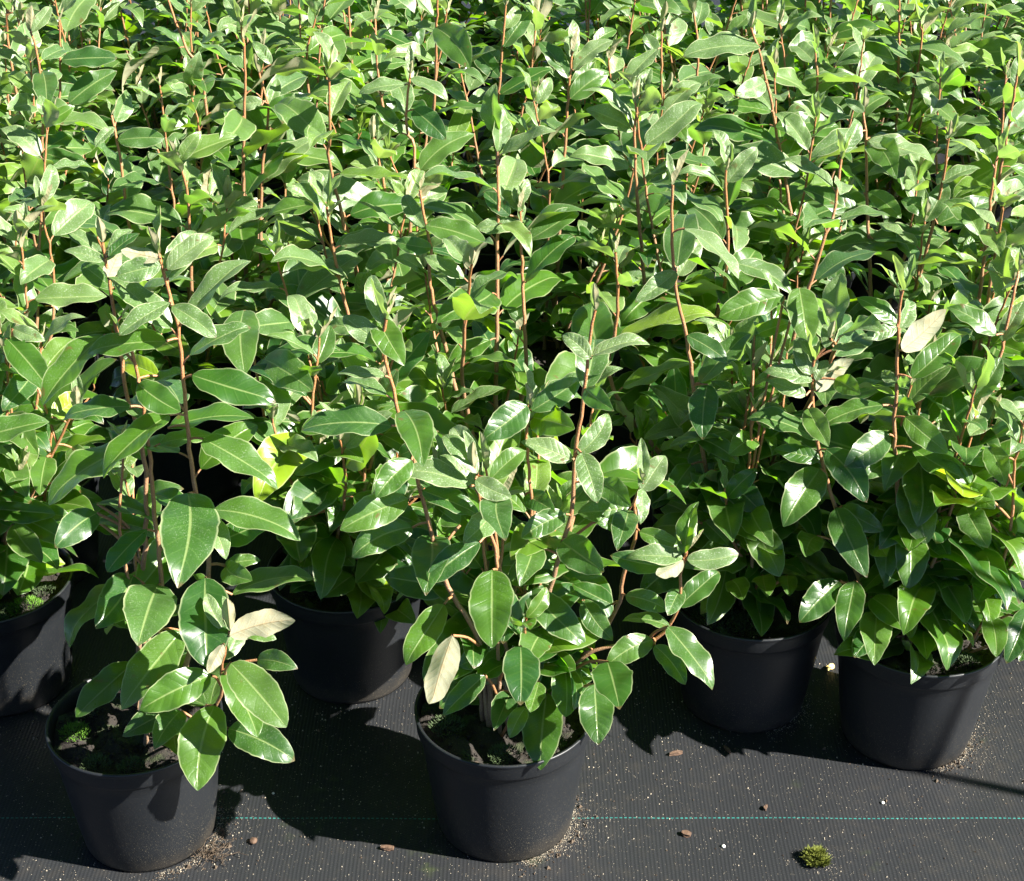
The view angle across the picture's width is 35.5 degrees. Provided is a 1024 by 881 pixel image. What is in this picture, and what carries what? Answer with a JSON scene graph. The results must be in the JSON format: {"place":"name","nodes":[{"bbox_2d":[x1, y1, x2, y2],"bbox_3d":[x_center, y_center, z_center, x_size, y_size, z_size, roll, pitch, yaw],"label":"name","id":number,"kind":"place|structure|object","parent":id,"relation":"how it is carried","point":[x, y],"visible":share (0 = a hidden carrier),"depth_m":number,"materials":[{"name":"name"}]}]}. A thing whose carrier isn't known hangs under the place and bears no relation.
{"place":"outdoors","nodes":[
{"label":"outdoors","id":0,"kind":"place"},
{"bbox_2d":[464,0,499,45],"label":"potted shrub","id":1,"kind":"object","parent":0,"point":[480,30],"visible":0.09,"depth_m":4.03,"materials":[{"name":"green plant"}]},
{"bbox_2d":[0,0,1023,880],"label":"ground","id":2,"kind":"structure","parent":0,"point":[634,756],"depth_m":1.81,"materials":[{"name":"fabric"}]},
{"bbox_2d":[0,2,45,103],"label":"potted shrub","id":3,"kind":"object","parent":2,"relation":"on","point":[12,18],"visible":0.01,"depth_m":3.19,"materials":[{"name":"green plant"}]},
{"bbox_2d":[11,0,98,80],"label":"potted shrub","id":4,"kind":"object","parent":2,"relation":"on","point":[44,30],"visible":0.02,"depth_m":3.58,"materials":[{"name":"green plant"}]},
{"bbox_2d":[0,5,114,402],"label":"potted shrub","id":5,"kind":"object","parent":2,"relation":"on","point":[60,145],"visible":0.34,"depth_m":2.44,"materials":[{"name":"green plant"}]},
{"bbox_2d":[0,300,116,716],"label":"potted shrub","id":6,"kind":"object","parent":2,"relation":"on","point":[38,445],"visible":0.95,"depth_m":1.83,"materials":[{"name":"green plant"}]},
{"bbox_2d":[0,0,116,305],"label":"potted shrub","id":7,"kind":"object","parent":2,"relation":"on","point":[82,91],"visible":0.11,"depth_m":2.79,"materials":[{"name":"green plant"}]},
{"bbox_2d":[0,95,130,583],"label":"potted shrub","id":8,"kind":"object","parent":2,"relation":"on","point":[28,268],"visible":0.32,"depth_m":2.00,"materials":[{"name":"green plant"}]},
{"bbox_2d":[0,0,143,357],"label":"potted shrub","id":9,"kind":"object","parent":2,"relation":"on","point":[89,189],"visible":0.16,"depth_m":2.55,"materials":[{"name":"green plant"}]},
{"bbox_2d":[0,0,150,220],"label":"potted shrub","id":10,"kind":"object","parent":2,"relation":"on","point":[91,24],"visible":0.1,"depth_m":3.03,"materials":[{"name":"green plant"}]},
{"bbox_2d":[52,0,138,91],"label":"potted shrub","id":11,"kind":"object","parent":2,"relation":"on","point":[123,11],"visible":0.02,"depth_m":4.06,"materials":[{"name":"green plant"}]},
{"bbox_2d":[41,0,198,163],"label":"potted shrub","id":12,"kind":"object","parent":2,"relation":"on","point":[115,22],"visible":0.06,"depth_m":3.34,"materials":[{"name":"green plant"}]},
{"bbox_2d":[128,0,184,75],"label":"potted shrub","id":13,"kind":"object","parent":2,"relation":"on","point":[166,22],"visible":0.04,"depth_m":3.79,"materials":[{"name":"green plant"}]},
{"bbox_2d":[80,0,243,203],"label":"potted shrub","id":14,"kind":"object","parent":2,"relation":"on","point":[174,55],"visible":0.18,"depth_m":3.17,"materials":[{"name":"green plant"}]},
{"bbox_2d":[68,66,274,507],"bbox_3d":[-0.480,-0.209,2.259,0.281,0.618,0.336,7,30,13],"label":"potted shrub","id":15,"kind":"object","parent":2,"relation":"on","point":[217,483],"visible":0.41,"depth_m":2.22,"materials":[{"name":"green plant"}]},
{"bbox_2d":[41,205,313,872],"bbox_3d":[-0.345,0.096,1.609,0.289,0.726,0.374,0,29,0],"label":"potted shrub","id":16,"kind":"object","parent":2,"relation":"on","point":[136,742],"visible":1,"depth_m":1.55,"materials":[{"name":"green plant"}]},
{"bbox_2d":[100,0,270,298],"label":"potted shrub","id":17,"kind":"object","parent":2,"relation":"on","point":[192,66],"visible":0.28,"depth_m":2.59,"materials":[{"name":"green plant"}]},
{"bbox_2d":[191,833,245,866],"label":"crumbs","id":18,"kind":"object","parent":2,"relation":"on","point":[208,852],"visible":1,"depth_m":1.72,"materials":[{"name":"brown soil"}]},
{"bbox_2d":[159,0,291,129],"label":"potted shrub","id":19,"kind":"object","parent":2,"relation":"on","point":[208,52],"visible":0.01,"depth_m":3.64,"materials":[{"name":"green plant"}]},
{"bbox_2d":[157,0,336,232],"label":"potted shrub","id":20,"kind":"object","parent":2,"relation":"on","point":[220,18],"visible":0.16,"depth_m":3.02,"materials":[{"name":"green plant"}]},
{"bbox_2d":[248,837,256,843],"bbox_3d":[-0.282,0.436,1.742,0.010,0.007,0.010,0,29,0],"label":"pebble","id":21,"kind":"object","parent":2,"relation":"on","point":[252,840],"visible":1,"depth_m":1.74,"materials":[{"name":"beige stone"}]},
{"bbox_2d":[174,0,342,440],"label":"potted shrub","id":22,"kind":"object","parent":2,"relation":"on","point":[283,158],"visible":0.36,"depth_m":2.37,"materials":[{"name":"green plant"}]},
{"bbox_2d":[198,0,326,150],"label":"potted shrub","id":23,"kind":"object","parent":2,"relation":"on","point":[212,7],"visible":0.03,"depth_m":3.34,"materials":[{"name":"green plant"}]},
{"bbox_2d":[234,0,377,295],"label":"potted shrub","id":24,"kind":"object","parent":2,"relation":"on","point":[344,153],"visible":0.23,"depth_m":2.81,"materials":[{"name":"green plant"}]},
{"bbox_2d":[285,0,347,30],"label":"potted shrub","id":25,"kind":"object","parent":2,"relation":"on","point":[334,22],"depth_m":3.82,"materials":[{"name":"green plant"}]},
{"bbox_2d":[219,168,455,502],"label":"potted shrub","id":26,"kind":"object","parent":2,"relation":"on","point":[308,274],"visible":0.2,"depth_m":2.04,"materials":[{"name":"green plant"}]},
{"bbox_2d":[222,286,456,703],"bbox_3d":[-0.196,0.061,1.895,0.293,0.506,0.291,-14,32,-22],"label":"potted shrub","id":27,"kind":"object","parent":2,"relation":"on","point":[345,633],"visible":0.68,"depth_m":1.84,"materials":[{"name":"green plant"}]},
{"bbox_2d":[265,0,415,139],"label":"potted shrub","id":28,"kind":"object","parent":2,"relation":"on","point":[398,37],"visible":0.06,"depth_m":3.13,"materials":[{"name":"green plant"}]},
{"bbox_2d":[264,0,425,184],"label":"potted shrub","id":29,"kind":"object","parent":2,"relation":"on","point":[362,59],"visible":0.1,"depth_m":3.00,"materials":[{"name":"green plant"}]},
{"bbox_2d":[346,13,412,37],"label":"potted shrub","id":30,"kind":"object","parent":2,"relation":"on","point":[409,34],"depth_m":4.01,"materials":[{"name":"green plant"}]},
{"bbox_2d":[332,0,428,137],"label":"potted shrub","id":31,"kind":"object","parent":2,"relation":"on","point":[398,73],"visible":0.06,"depth_m":3.59,"materials":[{"name":"green plant"}]},
{"bbox_2d":[380,845,393,850],"bbox_3d":[-0.135,0.441,1.734,0.015,0.005,0.006,4,30,7],"label":"bark chip","id":32,"kind":"object","parent":2,"relation":"on","point":[387,847],"visible":1,"depth_m":1.73,"materials":[{"name":"brown wood"}]},
{"bbox_2d":[263,32,511,358],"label":"potted shrub","id":33,"kind":"object","parent":2,"relation":"on","point":[300,116],"visible":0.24,"depth_m":2.19,"materials":[{"name":"green plant"}]},
{"bbox_2d":[311,0,484,331],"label":"potted shrub","id":34,"kind":"object","parent":2,"relation":"on","point":[451,40],"visible":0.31,"depth_m":2.61,"materials":[{"name":"green plant"}]},
{"bbox_2d":[367,0,487,185],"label":"potted shrub","id":35,"kind":"object","parent":2,"relation":"on","point":[408,17],"visible":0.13,"depth_m":3.38,"materials":[{"name":"green plant"}]},
{"bbox_2d":[414,0,493,98],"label":"potted shrub","id":36,"kind":"object","parent":2,"relation":"on","point":[482,17],"visible":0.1,"depth_m":3.79,"materials":[{"name":"green plant"}]},
{"bbox_2d":[369,83,596,589],"bbox_3d":[-0.062,-0.110,2.030,0.299,0.670,0.327,20,35,31],"label":"potted shrub","id":37,"kind":"object","parent":2,"relation":"on","point":[465,382],"visible":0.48,"depth_m":1.98,"materials":[{"name":"green plant"}]},
{"bbox_2d":[419,0,605,316],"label":"potted shrub","id":38,"kind":"object","parent":2,"relation":"on","point":[515,26],"visible":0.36,"depth_m":2.73,"materials":[{"name":"green plant"}]},
{"bbox_2d":[458,0,579,218],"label":"potted shrub","id":39,"kind":"object","parent":2,"relation":"on","point":[517,98],"visible":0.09,"depth_m":3.17,"materials":[{"name":"green plant"}]},
{"bbox_2d":[302,275,738,861],"bbox_3d":[0.012,0.116,1.645,0.422,0.656,0.363,0,29,0],"label":"potted shrub","id":40,"kind":"object","parent":2,"relation":"on","point":[512,711],"visible":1,"depth_m":1.59,"materials":[{"name":"green plant"}]},
{"bbox_2d":[472,0,576,112],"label":"potted shrub","id":41,"kind":"object","parent":2,"relation":"on","point":[490,10],"visible":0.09,"depth_m":3.60,"materials":[{"name":"green plant"}]},
{"bbox_2d":[477,20,672,448],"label":"potted shrub","id":42,"kind":"object","parent":2,"relation":"on","point":[546,331],"visible":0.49,"depth_m":2.35,"materials":[{"name":"green plant"}]},
{"bbox_2d":[528,0,680,268],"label":"potted shrub","id":43,"kind":"object","parent":2,"relation":"on","point":[613,8],"visible":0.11,"depth_m":2.96,"materials":[{"name":"green plant"}]},
{"bbox_2d":[565,16,658,102],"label":"potted shrub","id":44,"kind":"object","parent":2,"relation":"on","point":[593,25],"visible":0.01,"depth_m":3.80,"materials":[{"name":"green plant"}]},
{"bbox_2d":[556,5,684,122],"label":"potted shrub","id":45,"kind":"object","parent":2,"relation":"on","point":[610,22],"visible":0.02,"depth_m":3.40,"materials":[{"name":"green plant"}]},
{"bbox_2d":[555,17,756,359],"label":"potted shrub","id":46,"kind":"object","parent":2,"relation":"on","point":[694,142],"visible":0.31,"depth_m":2.56,"materials":[{"name":"green plant"}]},
{"bbox_2d":[593,0,726,93],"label":"potted shrub","id":47,"kind":"object","parent":2,"relation":"on","point":[691,28],"visible":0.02,"depth_m":3.58,"materials":[{"name":"green plant"}]},
{"bbox_2d":[669,750,682,755],"bbox_3d":[0.191,0.365,1.868,0.017,0.005,0.004,-7,30,-12],"label":"bark chip","id":48,"kind":"object","parent":2,"relation":"on","point":[676,752],"visible":1,"depth_m":1.87,"materials":[{"name":"brown wood"}]},
{"bbox_2d":[681,830,691,837],"bbox_3d":[0.191,0.430,1.752,0.010,0.005,0.009,13,32,21],"label":"bark chip","id":49,"kind":"object","parent":2,"relation":"on","point":[686,833],"visible":1,"depth_m":1.75,"materials":[{"name":"brown wood"}]},
{"bbox_2d":[601,0,778,190],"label":"potted shrub","id":50,"kind":"object","parent":2,"relation":"on","point":[713,24],"visible":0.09,"depth_m":3.19,"materials":[{"name":"green plant"}]},
{"bbox_2d":[577,68,812,521],"bbox_3d":[0.234,-0.185,2.201,0.323,0.633,0.260,16,33,26],"label":"potted shrub","id":51,"kind":"object","parent":2,"relation":"on","point":[705,289],"visible":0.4,"depth_m":2.17,"materials":[{"name":"green plant"}]},
{"bbox_2d":[629,0,782,302],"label":"potted shrub","id":52,"kind":"object","parent":2,"relation":"on","point":[741,69],"visible":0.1,"depth_m":2.80,"materials":[{"name":"green plant"}]},
{"bbox_2d":[724,745,730,753],"bbox_3d":[0.252,0.362,1.874,0.003,0.005,0.013,-16,33,-26],"label":"bark chip","id":53,"kind":"object","parent":2,"relation":"on","point":[727,749],"visible":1,"depth_m":1.87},
{"bbox_2d":[545,118,910,617],"bbox_3d":[0.246,-0.025,1.911,0.420,0.640,0.408,0,29,0],"label":"potted shrub","id":54,"kind":"object","parent":2,"relation":"on","point":[657,416],"visible":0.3,"depth_m":1.91,"materials":[{"name":"green plant"}]},
{"bbox_2d":[703,0,775,90],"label":"potted shrub","id":55,"kind":"object","parent":2,"relation":"on","point":[726,4],"visible":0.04,"depth_m":3.77,"materials":[{"name":"green plant"}]},
{"bbox_2d":[635,149,847,732],"bbox_3d":[0.281,-0.008,1.818,0.247,0.702,0.287,9,31,16],"label":"potted shrub","id":56,"kind":"object","parent":2,"relation":"on","point":[758,641],"visible":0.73,"depth_m":1.81,"materials":[{"name":"green plant"}]},
{"bbox_2d":[687,0,816,142],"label":"potted shrub","id":57,"kind":"object","parent":2,"relation":"on","point":[790,8],"visible":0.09,"depth_m":3.38,"materials":[{"name":"green plant"}]},
{"bbox_2d":[683,0,871,410],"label":"potted shrub","id":58,"kind":"object","parent":2,"relation":"on","point":[794,130],"visible":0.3,"depth_m":2.32,"materials":[{"name":"green plant"}]},
{"bbox_2d":[704,0,899,299],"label":"potted shrub","id":59,"kind":"object","parent":2,"relation":"on","point":[804,45],"visible":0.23,"depth_m":2.63,"materials":[{"name":"green plant"}]},
{"bbox_2d":[776,0,837,33],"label":"potted shrub","id":60,"kind":"object","parent":2,"relation":"on","point":[826,6],"depth_m":4.04,"materials":[{"name":"green plant"}]},
{"bbox_2d":[727,0,891,218],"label":"potted shrub","id":61,"kind":"object","parent":2,"relation":"on","point":[843,32],"visible":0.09,"depth_m":2.94,"materials":[{"name":"green plant"}]},
{"bbox_2d":[799,843,832,866],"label":"moss clump","id":62,"kind":"object","parent":2,"relation":"on","point":[815,856],"visible":1,"depth_m":1.71,"materials":[{"name":"green plant"}]},
{"bbox_2d":[769,0,875,126],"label":"potted shrub","id":63,"kind":"object","parent":2,"relation":"on","point":[821,11],"visible":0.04,"depth_m":3.57,"materials":[{"name":"green plant"}]},
{"bbox_2d":[826,663,834,670],"bbox_3d":[0.400,0.284,2.009,0.011,0.007,0.006,-16,33,-26],"label":"plant scrap","id":64,"kind":"object","parent":2,"relation":"on","point":[830,666],"visible":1,"depth_m":2.01,"materials":[{"name":"yellow plant"}]},
{"bbox_2d":[819,0,941,192],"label":"potted shrub","id":65,"kind":"object","parent":2,"relation":"on","point":[907,10],"visible":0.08,"depth_m":3.15,"materials":[{"name":"green plant"}]},
{"bbox_2d":[839,0,930,27],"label":"potted shrub","id":66,"kind":"object","parent":2,"relation":"on","point":[866,11],"visible":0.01,"depth_m":3.81,"materials":[{"name":"green plant"}]},
{"bbox_2d":[747,247,1023,769],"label":"potted shrub","id":67,"kind":"object","parent":2,"relation":"on","point":[926,636],"visible":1,"depth_m":1.73,"materials":[{"name":"green plant"}]},
{"bbox_2d":[803,86,995,504],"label":"potted shrub","id":68,"kind":"object","parent":2,"relation":"on","point":[876,358],"visible":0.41,"depth_m":2.19,"materials":[{"name":"green plant"}]},
{"bbox_2d":[829,0,997,309],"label":"potted shrub","id":69,"kind":"object","parent":2,"relation":"on","point":[914,112],"visible":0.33,"depth_m":2.81,"materials":[{"name":"green plant"}]},
{"bbox_2d":[867,0,970,164],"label":"potted shrub","id":70,"kind":"object","parent":2,"relation":"on","point":[922,5],"visible":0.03,"depth_m":3.39,"materials":[{"name":"green plant"}]},
{"bbox_2d":[905,0,967,40],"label":"potted shrub","id":71,"kind":"object","parent":2,"relation":"on","point":[936,32],"visible":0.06,"depth_m":4.02,"materials":[{"name":"green plant"}]},
{"bbox_2d":[868,34,1023,340],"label":"potted shrub","id":72,"kind":"object","parent":2,"relation":"on","point":[977,182],"visible":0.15,"depth_m":2.33,"materials":[{"name":"green plant"}]},
{"bbox_2d":[894,126,1023,486],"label":"potted shrub","id":73,"kind":"object","parent":2,"relation":"on","point":[1003,247],"visible":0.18,"depth_m":2.03,"materials":[{"name":"green plant"}]},
{"bbox_2d":[929,0,1023,242],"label":"potted shrub","id":74,"kind":"object","parent":2,"relation":"on","point":[992,46],"visible":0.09,"depth_m":2.98,"materials":[{"name":"green plant"}]},
{"bbox_2d":[936,0,1023,156],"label":"potted shrub","id":75,"kind":"object","parent":2,"relation":"on","point":[1004,23],"visible":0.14,"depth_m":3.56,"materials":[{"name":"green plant"}]},
{"bbox_2d":[972,29,1023,264],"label":"potted shrub","id":76,"kind":"object","parent":2,"relation":"on","point":[994,89],"visible":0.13,"depth_m":2.59,"materials":[{"name":"green plant"}]},
{"bbox_2d":[978,7,1021,69],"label":"potted shrub","id":77,"kind":"object","parent":2,"relation":"on","point":[992,28],"visible":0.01,"depth_m":3.86,"materials":[{"name":"green plant"}]},
{"bbox_2d":[990,277,1023,442],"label":"potted shrub","id":78,"kind":"object","parent":2,"relation":"on","point":[1016,398],"visible":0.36,"depth_m":1.87,"materials":[{"name":"green plant"}]},
{"bbox_2d":[992,0,1023,174],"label":"potted shrub","id":79,"kind":"object","parent":2,"relation":"on","point":[1015,29],"visible":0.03,"depth_m":3.14,"materials":[{"name":"green plant"}]},
{"bbox_2d":[995,24,1023,78],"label":"potted shrub","id":80,"kind":"object","parent":2,"relation":"on","point":[1000,75],"visible":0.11,"depth_m":3.51,"materials":[{"name":"green plant"}]},
{"bbox_2d":[1,663,1023,880],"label":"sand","id":81,"kind":"structure","parent":0,"point":[574,807],"depth_m":1.79,"materials":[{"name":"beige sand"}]}
]}

